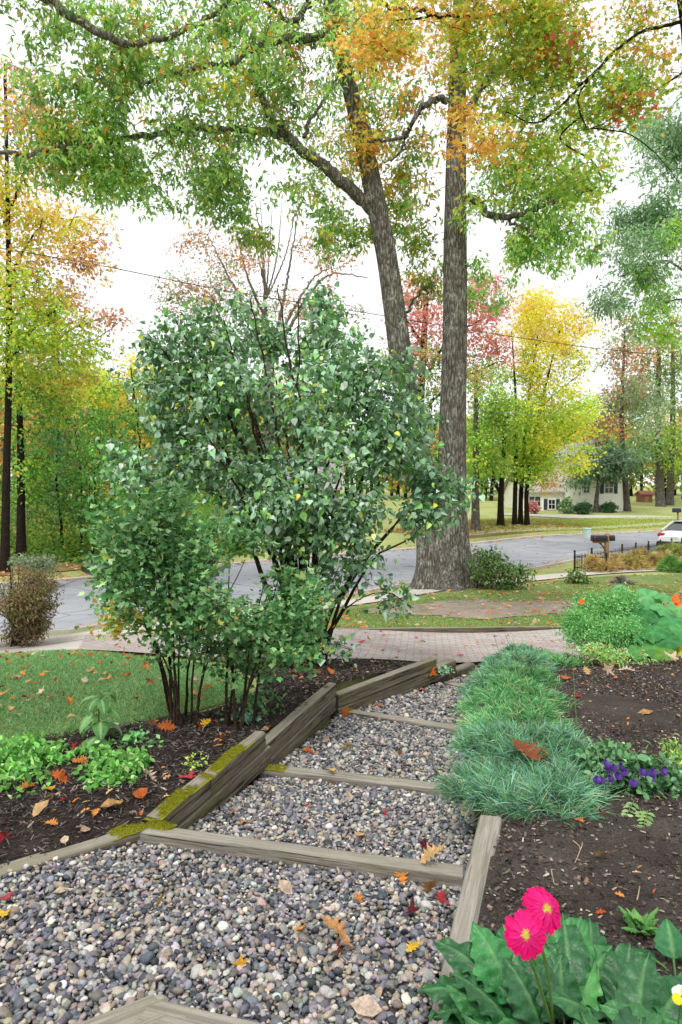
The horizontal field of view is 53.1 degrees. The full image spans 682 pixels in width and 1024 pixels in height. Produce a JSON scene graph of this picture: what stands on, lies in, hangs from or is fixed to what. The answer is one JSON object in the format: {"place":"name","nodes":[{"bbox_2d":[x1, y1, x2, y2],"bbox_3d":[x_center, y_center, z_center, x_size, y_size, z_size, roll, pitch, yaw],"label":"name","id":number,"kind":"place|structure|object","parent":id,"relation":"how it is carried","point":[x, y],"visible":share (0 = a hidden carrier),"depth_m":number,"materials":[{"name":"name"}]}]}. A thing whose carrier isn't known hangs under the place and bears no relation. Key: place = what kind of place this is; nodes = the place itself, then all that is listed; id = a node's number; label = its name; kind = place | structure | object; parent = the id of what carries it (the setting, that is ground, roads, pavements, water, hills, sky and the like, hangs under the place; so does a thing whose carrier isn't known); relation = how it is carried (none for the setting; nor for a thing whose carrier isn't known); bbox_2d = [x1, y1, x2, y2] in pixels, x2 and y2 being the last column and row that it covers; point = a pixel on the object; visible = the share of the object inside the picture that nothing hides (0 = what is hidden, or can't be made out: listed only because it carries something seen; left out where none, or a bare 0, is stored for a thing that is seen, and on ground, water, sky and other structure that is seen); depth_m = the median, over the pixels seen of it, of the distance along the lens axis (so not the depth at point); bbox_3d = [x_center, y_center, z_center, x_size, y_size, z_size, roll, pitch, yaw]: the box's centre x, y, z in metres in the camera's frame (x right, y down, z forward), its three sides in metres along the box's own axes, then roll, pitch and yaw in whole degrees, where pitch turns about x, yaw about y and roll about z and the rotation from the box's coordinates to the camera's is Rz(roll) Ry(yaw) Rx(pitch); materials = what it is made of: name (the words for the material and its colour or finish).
{"place":"outdoors","nodes":[
{"label":"outdoors","id":0,"kind":"place"},
{"bbox_2d":[0,635,84,652],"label":"concrete apron","id":1,"kind":"object","parent":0,"point":[72,645],"visible":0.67,"depth_m":10.95,"materials":[{"name":"concrete"}]},
{"bbox_2d":[0,506,215,575],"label":"forest floor","id":2,"kind":"structure","parent":0,"point":[67,568],"depth_m":28.87,"materials":[{"name":"plant"}]},
{"bbox_2d":[0,322,108,557],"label":"roadside tree","id":3,"kind":"object","parent":2,"relation":"on","point":[25,476],"visible":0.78,"depth_m":28.35,"materials":[{"name":"green plant"}]},
{"bbox_2d":[0,414,108,555],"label":"young tree","id":4,"kind":"object","parent":2,"relation":"on","point":[59,436],"visible":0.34,"depth_m":30.92,"materials":[{"name":"green plant"}]},
{"bbox_2d":[0,42,124,572],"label":"tall roadside tree","id":5,"kind":"object","parent":2,"relation":"on","point":[28,339],"visible":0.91,"depth_m":25.04,"materials":[{"name":"yellow plant"}]},
{"bbox_2d":[3,267,144,530],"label":"grey trunk tree","id":6,"kind":"object","parent":2,"relation":"on","point":[105,314],"visible":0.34,"depth_m":45.55,"materials":[{"name":"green plant"}]},
{"bbox_2d":[43,445,129,553],"bbox_3d":[-11.353,-0.395,30.209,4.452,5.318,4.060,2,3,38],"label":"young tree","id":7,"kind":"object","parent":2,"relation":"on","point":[70,510],"visible":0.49,"depth_m":29.44,"materials":[{"name":"green plant"}]},
{"bbox_2d":[38,368,204,520],"bbox_3d":[-8.953,-1.849,28.717,6.672,8.475,5.724,0,2,0],"label":"young tree","id":8,"kind":"object","parent":2,"relation":"on","point":[83,480],"visible":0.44,"depth_m":28.14,"materials":[{"name":"green plant"}]},
{"bbox_2d":[0,477,260,565],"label":"undergrowth","id":9,"kind":"object","parent":2,"relation":"on","point":[44,544],"visible":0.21,"depth_m":31.92,"materials":[{"name":"green plant"}]},
{"bbox_2d":[49,347,225,510],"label":"yellow tree","id":10,"kind":"object","parent":2,"relation":"on","point":[91,394],"visible":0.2,"depth_m":60.73,"materials":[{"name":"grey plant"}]},
{"bbox_2d":[0,649,250,740],"bbox_3d":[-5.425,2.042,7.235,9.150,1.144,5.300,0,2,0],"label":"lawn","id":11,"kind":"structure","parent":0,"point":[119,698],"depth_m":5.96,"materials":[{"name":"plant"}]},
{"bbox_2d":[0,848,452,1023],"bbox_3d":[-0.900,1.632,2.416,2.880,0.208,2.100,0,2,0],"label":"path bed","id":12,"kind":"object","parent":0,"point":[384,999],"visible":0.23,"depth_m":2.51,"materials":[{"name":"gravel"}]},
{"bbox_2d":[78,994,165,1023],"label":"landscape timber","id":13,"kind":"object","parent":12,"relation":"on","point":[131,1013],"visible":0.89,"depth_m":2.08,"materials":[{"name":"wood"}]},
{"bbox_2d":[134,998,261,1023],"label":"landscape timber","id":14,"kind":"object","parent":12,"relation":"on","point":[175,1013],"visible":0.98,"depth_m":2.08,"materials":[{"name":"wood"}]},
{"bbox_2d":[139,819,463,889],"bbox_3d":[-0.231,1.681,3.319,1.637,0.156,0.132,1,2,15],"label":"landscape timber","id":15,"kind":"object","parent":12,"relation":"on","point":[164,832],"visible":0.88,"depth_m":3.26,"materials":[{"name":"wood"}]},
{"bbox_2d":[0,665,500,1023],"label":"gravel","id":16,"kind":"structure","parent":0,"point":[48,998],"depth_m":2.83,"materials":[{"name":"gravel"}]},
{"bbox_2d":[322,915,355,949],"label":"fallen leaf","id":17,"kind":"object","parent":16,"relation":"on","point":[336,925],"visible":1,"depth_m":2.57,"materials":[{"name":"plant"}]},
{"bbox_2d":[351,994,389,1016],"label":"fallen leaf","id":18,"kind":"object","parent":16,"relation":"on","point":[366,1005],"visible":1,"depth_m":2.18,"materials":[{"name":"plant"}]},
{"bbox_2d":[430,658,455,684],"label":"landscape timber","id":19,"kind":"object","parent":16,"relation":"on","point":[447,662],"visible":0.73,"depth_m":8.15,"materials":[{"name":"wood"}]},
{"bbox_2d":[0,532,660,632],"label":"street","id":20,"kind":"structure","parent":0,"point":[73,612],"depth_m":28.07,"materials":[{"name":"asphalt"}]},
{"bbox_2d":[0,567,672,649],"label":"pavement","id":21,"kind":"structure","parent":0,"point":[60,638],"depth_m":17.47,"materials":[{"name":"concrete"}]},
{"bbox_2d":[0,485,681,1023],"bbox_3d":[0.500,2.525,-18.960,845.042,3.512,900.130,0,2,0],"label":"ground","id":22,"kind":"structure","parent":0,"point":[488,507],"depth_m":44.27,"materials":[{"name":"plant"}]},
{"bbox_2d":[0,560,69,646],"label":"spirea bush","id":23,"kind":"object","parent":22,"relation":"on","point":[30,604],"visible":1,"depth_m":11.17,"materials":[{"name":"brown plant"}]},
{"bbox_2d":[7,552,64,578],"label":"bush","id":24,"kind":"object","parent":22,"relation":"on","point":[45,563],"visible":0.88,"depth_m":22.36,"materials":[{"name":"green plant"}]},
{"bbox_2d":[0,657,415,866],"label":"mulch bed","id":25,"kind":"object","parent":22,"relation":"on","point":[60,832],"visible":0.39,"depth_m":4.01,"materials":[{"name":"wood"}]},
{"bbox_2d":[0,730,76,799],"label":"ground cover plant","id":26,"kind":"object","parent":25,"relation":"on","point":[20,755],"visible":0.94,"depth_m":4.33,"materials":[{"name":"green plant"}]},
{"bbox_2d":[0,821,148,878],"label":"landscape timber","id":27,"kind":"object","parent":25,"relation":"on","point":[119,836],"visible":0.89,"depth_m":3.32,"materials":[{"name":"wood"}]},
{"bbox_2d":[78,692,121,748],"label":"tall leafy stem","id":28,"kind":"object","parent":25,"relation":"on","point":[100,728],"visible":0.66,"depth_m":4.72,"materials":[{"name":"green plant"}]},
{"bbox_2d":[65,737,154,792],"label":"ground cover plant","id":29,"kind":"object","parent":25,"relation":"on","point":[120,762],"visible":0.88,"depth_m":4.23,"materials":[{"name":"green plant"}]},
{"bbox_2d":[111,725,163,747],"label":"plant","id":30,"kind":"object","parent":25,"relation":"on","point":[128,737],"visible":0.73,"depth_m":4.82,"materials":[{"name":"green"}]},
{"bbox_2d":[0,657,411,831],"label":"leaf litter","id":31,"kind":"object","parent":25,"relation":"on","point":[180,780],"visible":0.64,"depth_m":4.30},
{"bbox_2d":[72,472,349,730],"bbox_3d":[-0.996,0.715,5.303,2.135,2.066,1.477,0,2,0],"label":"leaved shrub","id":32,"kind":"object","parent":25,"relation":"on","point":[183,606],"visible":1,"depth_m":5.16,"materials":[{"name":"green plant"}]},
{"bbox_2d":[88,279,494,669],"bbox_3d":[-0.516,-0.406,7.714,4.340,4.658,2.851,0,2,0],"label":"lilac shrub","id":33,"kind":"object","parent":25,"relation":"on","point":[287,516],"visible":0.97,"depth_m":7.38,"materials":[{"name":"green plant"}]},
{"bbox_2d":[143,197,373,489],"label":"tree","id":34,"kind":"object","parent":22,"relation":"on","point":[266,292],"visible":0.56,"depth_m":45.25,"materials":[{"name":"red plant"}]},
{"bbox_2d":[213,459,342,524],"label":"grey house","id":35,"kind":"structure","parent":22,"relation":"on","point":[333,465],"depth_m":50.66,"materials":[{"name":"grey"}]},
{"bbox_2d":[0,549,653,637],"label":"kerb","id":36,"kind":"structure","parent":22,"relation":"on","point":[64,631],"depth_m":14.79,"materials":[{"name":"concrete"}]},
{"bbox_2d":[0,530,663,584],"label":"kerb","id":37,"kind":"structure","parent":22,"relation":"on","point":[83,577],"depth_m":36.79,"materials":[{"name":"concrete"}]},
{"bbox_2d":[0,350,681,520],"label":"distant woods","id":38,"kind":"object","parent":22,"relation":"on","point":[357,477],"visible":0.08,"depth_m":91.20,"materials":[{"name":"green plant"}]},
{"bbox_2d":[372,265,523,432],"bbox_3d":[6.243,-5.654,37.911,9.435,15.574,7.092,0,2,0],"label":"red maple","id":39,"kind":"object","parent":22,"relation":"on","point":[423,313],"visible":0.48,"depth_m":36.98,"materials":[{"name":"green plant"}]},
{"bbox_2d":[504,439,622,510],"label":"cream house","id":40,"kind":"structure","parent":22,"relation":"on","point":[607,494],"depth_m":68.24,"materials":[{"name":"paint"}]},
{"bbox_2d":[468,516,681,533],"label":"lawn grass","id":41,"kind":"structure","parent":22,"relation":"on","point":[600,521],"depth_m":53.78,"materials":[{"name":"plant"}]},
{"bbox_2d":[578,552,625,572],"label":"dried clump","id":42,"kind":"object","parent":22,"relation":"on","point":[592,562],"visible":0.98,"depth_m":24.42,"materials":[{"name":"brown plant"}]},
{"bbox_2d":[559,440,661,512],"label":"pine tree","id":43,"kind":"object","parent":22,"relation":"on","point":[611,472],"visible":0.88,"depth_m":64.79,"materials":[{"name":"green plant"}]},
{"bbox_2d":[573,81,681,348],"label":"hemlock tree","id":44,"kind":"object","parent":22,"relation":"on","point":[659,239],"visible":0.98,"depth_m":29.09,"materials":[{"name":"green plant"}]},
{"bbox_2d":[573,538,681,570],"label":"iron fence","id":45,"kind":"object","parent":22,"relation":"on","point":[623,549],"visible":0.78,"depth_m":27.70,"materials":[{"name":"metal"}]},
{"bbox_2d":[574,310,681,511],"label":"slim tree","id":46,"kind":"object","parent":22,"relation":"on","point":[622,403],"visible":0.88,"depth_m":66.68,"materials":[{"name":"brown plant"}]},
{"bbox_2d":[603,548,652,571],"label":"dried clump","id":47,"kind":"object","parent":22,"relation":"on","point":[634,560],"visible":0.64,"depth_m":25.17,"materials":[{"name":"brown plant"}]},
{"bbox_2d":[604,309,681,506],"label":"oak tree","id":48,"kind":"object","parent":22,"relation":"on","point":[659,468],"visible":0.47,"depth_m":78.83,"materials":[{"name":"green plant"}]},
{"bbox_2d":[638,321,681,505],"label":"oak tree","id":49,"kind":"object","parent":22,"relation":"on","point":[670,491],"visible":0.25,"depth_m":83.53,"materials":[{"name":"green plant"}]},
{"bbox_2d":[652,552,681,572],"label":"bush","id":50,"kind":"object","parent":22,"relation":"on","point":[673,562],"visible":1,"depth_m":24.52,"materials":[{"name":"green plant"}]},
{"bbox_2d":[656,520,681,544],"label":"parked car","id":51,"kind":"object","parent":22,"relation":"on","point":[673,531],"visible":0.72,"depth_m":34.97,"materials":[{"name":"white paint"}]},
{"bbox_2d":[0,248,681,356],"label":"overhead cable","id":52,"kind":"object","parent":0,"point":[332,307],"visible":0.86,"depth_m":28.75,"materials":[{"name":"rubber"}]},
{"bbox_2d":[0,0,681,485],"label":"sky","id":53,"kind":"structure","parent":0,"point":[142,245],"materials":[{"name":"white"}]},
{"bbox_2d":[217,787,465,863],"bbox_3d":[0.001,1.843,4.011,1.588,0.162,1.507,1,2,15],"label":"path bed","id":54,"kind":"object","parent":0,"point":[383,849],"visible":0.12,"depth_m":3.95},
{"bbox_2d":[177,746,270,829],"bbox_3d":[-0.768,1.789,4.294,0.089,0.140,1.427,1,2,18],"label":"landscape timber","id":55,"kind":"object","parent":54,"relation":"on","point":[241,780],"visible":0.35,"depth_m":4.39,"materials":[{"name":"wood"}]},
{"bbox_2d":[143,772,214,827],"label":"landscape timber","id":56,"kind":"object","parent":55,"relation":"on","point":[178,806],"visible":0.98,"depth_m":3.84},
{"bbox_2d":[205,731,265,798],"bbox_3d":[-0.697,1.634,4.489,0.124,0.156,0.801,1,2,18],"label":"landscape timber","id":57,"kind":"object","parent":55,"relation":"on","point":[226,767],"visible":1,"depth_m":4.43,"materials":[{"name":"wood"}]},
{"bbox_2d":[78,629,656,662],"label":"brick walk","id":58,"kind":"structure","parent":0,"point":[443,646],"depth_m":10.66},
{"bbox_2d":[296,718,452,777],"bbox_3d":[0.421,1.950,5.531,1.464,0.098,1.782,1,2,17],"label":"path bed","id":59,"kind":"object","parent":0,"point":[376,750],"visible":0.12,"depth_m":5.64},
{"bbox_2d":[252,697,335,782],"bbox_3d":[-0.346,1.852,5.698,0.090,0.143,1.695,1,2,18],"label":"landscape timber","id":60,"kind":"object","parent":59,"relation":"on","point":[305,732],"visible":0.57,"depth_m":5.66,"materials":[{"name":"wood"}]},
{"bbox_2d":[265,682,336,756],"bbox_3d":[-0.344,1.708,5.692,0.097,0.153,1.694,1,2,18],"label":"landscape timber","id":61,"kind":"object","parent":60,"relation":"on","point":[285,730],"visible":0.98,"depth_m":5.59,"materials":[{"name":"wood"}]},
{"bbox_2d":[260,763,451,797],"bbox_3d":[0.093,1.894,4.736,1.382,0.152,0.132,1,2,15],"label":"landscape timber","id":62,"kind":"object","parent":59,"relation":"on","point":[351,779],"visible":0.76,"depth_m":4.71,"materials":[{"name":"wood"}]},
{"bbox_2d":[202,574,681,632],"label":"front lawn","id":63,"kind":"structure","parent":0,"point":[656,579],"depth_m":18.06,"materials":[{"name":"plant"}]},
{"bbox_2d":[0,0,676,591],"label":"oak tree","id":64,"kind":"object","parent":63,"relation":"on","point":[102,156],"visible":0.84,"depth_m":18.64,"materials":[{"name":"green plant"}]},
{"bbox_2d":[327,625,603,632],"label":"landscape timber","id":65,"kind":"object","parent":63,"relation":"on","point":[488,629],"visible":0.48,"depth_m":11.83,"materials":[{"name":"wood"}]},
{"bbox_2d":[461,544,536,590],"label":"bush","id":66,"kind":"object","parent":63,"relation":"on","point":[493,562],"visible":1,"depth_m":19.12,"materials":[{"name":"green plant"}]},
{"bbox_2d":[323,0,681,216],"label":"maple tree","id":67,"kind":"object","parent":63,"relation":"on","point":[538,31],"visible":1,"depth_m":11.19,"materials":[{"name":"orange plant"}]},
{"bbox_2d":[328,573,681,627],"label":"leaf litter","id":68,"kind":"object","parent":63,"relation":"on","point":[508,622],"visible":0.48,"depth_m":16.60,"materials":[{"name":"plant"}]},
{"bbox_2d":[361,598,668,618],"bbox_3d":[4.475,2.138,15.361,8.139,0.204,3.714,0,2,0],"label":"dirt patch","id":69,"kind":"object","parent":63,"relation":"on","point":[478,610],"visible":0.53,"depth_m":15.27,"materials":[{"name":"soil"}]},
{"bbox_2d":[561,568,598,584],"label":"bush","id":70,"kind":"object","parent":63,"relation":"on","point":[577,578],"visible":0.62,"depth_m":20.79,"materials":[{"name":"green plant"}]},
{"bbox_2d":[387,520,577,537],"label":"leaf strewn ground","id":71,"kind":"structure","parent":0,"point":[483,535],"depth_m":45.77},
{"bbox_2d":[431,355,532,530],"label":"green tree","id":72,"kind":"object","parent":71,"relation":"on","point":[477,437],"visible":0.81,"depth_m":46.29,"materials":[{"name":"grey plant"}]},
{"bbox_2d":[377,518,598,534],"bbox_3d":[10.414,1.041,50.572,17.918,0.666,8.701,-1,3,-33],"label":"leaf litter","id":73,"kind":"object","parent":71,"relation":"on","point":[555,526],"visible":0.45,"depth_m":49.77,"materials":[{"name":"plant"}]},
{"bbox_2d":[466,392,571,525],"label":"forked tree","id":74,"kind":"object","parent":71,"relation":"on","point":[500,510],"visible":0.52,"depth_m":49.47,"materials":[{"name":"green plant"}]},
{"bbox_2d":[482,280,616,525],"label":"yellow maple","id":75,"kind":"object","parent":71,"relation":"on","point":[537,316],"visible":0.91,"depth_m":49.70,"materials":[{"name":"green plant"}]},
{"bbox_2d":[477,655,681,1023],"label":"garden soil","id":76,"kind":"structure","parent":0,"point":[594,900],"depth_m":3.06,"materials":[{"name":"soil"}]},
{"bbox_2d":[428,815,502,1023],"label":"landscape timber","id":77,"kind":"object","parent":76,"relation":"on","point":[486,836],"visible":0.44,"depth_m":2.83,"materials":[{"name":"wood"}]},
{"bbox_2d":[423,748,530,819],"bbox_3d":[0.798,1.567,3.899,0.710,0.293,0.679,-1,3,-29],"label":"grassy clump","id":78,"kind":"object","parent":76,"relation":"on","point":[452,784],"visible":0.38,"depth_m":3.87,"materials":[{"name":"green plant"}]},
{"bbox_2d":[449,685,524,730],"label":"grassy clump","id":79,"kind":"object","parent":76,"relation":"on","point":[468,705],"visible":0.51,"depth_m":5.50,"materials":[{"name":"green plant"}]},
{"bbox_2d":[455,668,525,700],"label":"grassy clump","id":80,"kind":"object","parent":76,"relation":"on","point":[468,687],"visible":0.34,"depth_m":6.12,"materials":[{"name":"green plant"}]},
{"bbox_2d":[442,718,540,767],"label":"grassy clump","id":81,"kind":"object","parent":76,"relation":"on","point":[460,742],"visible":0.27,"depth_m":4.41,"materials":[{"name":"green plant"}]},
{"bbox_2d":[464,661,567,707],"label":"grassy clump","id":82,"kind":"object","parent":76,"relation":"on","point":[540,673],"visible":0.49,"depth_m":6.42,"materials":[{"name":"green plant"}]},
{"bbox_2d":[468,650,563,675],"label":"grassy clump","id":83,"kind":"object","parent":76,"relation":"on","point":[539,659],"visible":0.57,"depth_m":7.20,"materials":[{"name":"green plant"}]},
{"bbox_2d":[492,640,556,658],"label":"grassy clump","id":84,"kind":"object","parent":76,"relation":"on","point":[517,648],"visible":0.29,"depth_m":8.73,"materials":[{"name":"green plant"}]},
{"bbox_2d":[453,692,598,755],"bbox_3d":[1.318,1.513,4.905,1.058,0.422,1.052,0,2,0],"label":"grassy clump","id":85,"kind":"object","parent":76,"relation":"on","point":[536,707],"visible":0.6,"depth_m":4.89,"materials":[{"name":"green plant"}]},
{"bbox_2d":[470,667,584,713],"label":"grassy clump","id":86,"kind":"object","parent":76,"relation":"on","point":[516,684],"visible":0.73,"depth_m":5.62,"materials":[{"name":"green plant"}]},
{"bbox_2d":[457,716,607,782],"bbox_3d":[1.231,1.523,4.250,1.071,0.461,1.022,0,2,0],"label":"grassy clump","id":87,"kind":"object","parent":76,"relation":"on","point":[541,733],"visible":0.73,"depth_m":4.22,"materials":[{"name":"green plant"}]},
{"bbox_2d":[504,733,541,760],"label":"fallen leaf","id":88,"kind":"object","parent":87,"relation":"in","point":[532,753],"visible":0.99,"depth_m":4.04,"materials":[{"name":"plant"}]},
{"bbox_2d":[453,751,625,828],"bbox_3d":[1.053,1.510,3.683,0.966,0.367,0.969,0,2,0],"label":"grassy clump","id":89,"kind":"object","parent":76,"relation":"on","point":[494,789],"visible":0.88,"depth_m":3.57,"materials":[{"name":"green plant"}]},
{"bbox_2d":[418,886,681,1023],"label":"gerbera plant","id":90,"kind":"object","parent":76,"relation":"on","point":[521,967],"visible":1,"depth_m":2.01,"materials":[{"name":"green plant"}]},
{"bbox_2d":[530,649,590,668],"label":"grassy clump","id":91,"kind":"object","parent":76,"relation":"on","point":[562,660],"visible":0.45,"depth_m":7.57,"materials":[{"name":"green plant"}]},
{"bbox_2d":[513,759,620,810],"bbox_3d":[1.207,1.537,3.724,0.644,0.382,0.732,0,2,0],"label":"grassy clump","id":92,"kind":"object","parent":76,"relation":"on","point":[594,788],"visible":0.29,"depth_m":3.67,"materials":[{"name":"green plant"}]},
{"bbox_2d":[551,582,654,659],"bbox_3d":[3.142,1.381,8.257,1.332,1.044,1.187,0,2,0],"label":"feathery plant","id":93,"kind":"object","parent":76,"relation":"on","point":[579,627],"visible":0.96,"depth_m":8.15,"materials":[{"name":"green plant"}]},
{"bbox_2d":[576,639,658,667],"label":"flowering herb","id":94,"kind":"object","parent":76,"relation":"on","point":[602,654],"visible":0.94,"depth_m":7.42,"materials":[{"name":"green"}]},
{"bbox_2d":[564,736,681,799],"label":"petunia plant","id":95,"kind":"object","parent":76,"relation":"on","point":[644,775],"visible":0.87,"depth_m":3.74,"materials":[{"name":"green plant"}]},
{"bbox_2d":[578,584,681,660],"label":"squash plant","id":96,"kind":"object","parent":76,"relation":"on","point":[666,631],"visible":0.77,"depth_m":8.05,"materials":[{"name":"green plant"}]},
{"bbox_2d":[621,801,654,827],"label":"trailing sprig","id":97,"kind":"object","parent":76,"relation":"on","point":[648,823],"visible":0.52,"depth_m":3.37,"materials":[{"name":"green plant"}]},
{"bbox_2d":[618,906,658,935],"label":"seedling","id":98,"kind":"object","parent":76,"relation":"on","point":[634,919],"visible":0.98,"depth_m":2.44,"materials":[{"name":"green plant"}]},
{"bbox_2d":[637,918,681,976],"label":"seedling","id":99,"kind":"object","parent":76,"relation":"on","point":[668,939],"visible":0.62,"depth_m":2.26,"materials":[{"name":"green plant"}]},
{"bbox_2d":[646,733,681,768],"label":"leafy plant","id":100,"kind":"object","parent":76,"relation":"on","point":[678,754],"visible":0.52,"depth_m":4.13,"materials":[{"name":"green plant"}]},
{"bbox_2d":[504,513,681,519],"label":"driveway","id":101,"kind":"structure","parent":0,"point":[584,516],"depth_m":61.09,"materials":[{"name":"concrete"}]},
{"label":"path bed","id":102,"kind":"structure","parent":0,"visible":0},
{"bbox_2d":[332,670,436,719],"bbox_3d":[0.510,1.926,7.264,0.088,0.140,1.776,2,3,40],"label":"landscape timber","id":103,"kind":"object","parent":102,"relation":"on","point":[418,682],"visible":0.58,"depth_m":7.29,"materials":[{"name":"wood"}]},
{"bbox_2d":[335,657,436,707],"bbox_3d":[0.510,1.787,7.261,0.095,0.143,1.772,2,3,40],"label":"landscape timber","id":104,"kind":"object","parent":103,"relation":"on","point":[358,691],"visible":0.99,"depth_m":7.12,"materials":[{"name":"wood"}]},
{"bbox_2d":[338,707,459,734],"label":"landscape timber","id":105,"kind":"object","parent":102,"relation":"on","point":[446,727],"visible":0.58,"depth_m":6.29,"materials":[{"name":"wood"}]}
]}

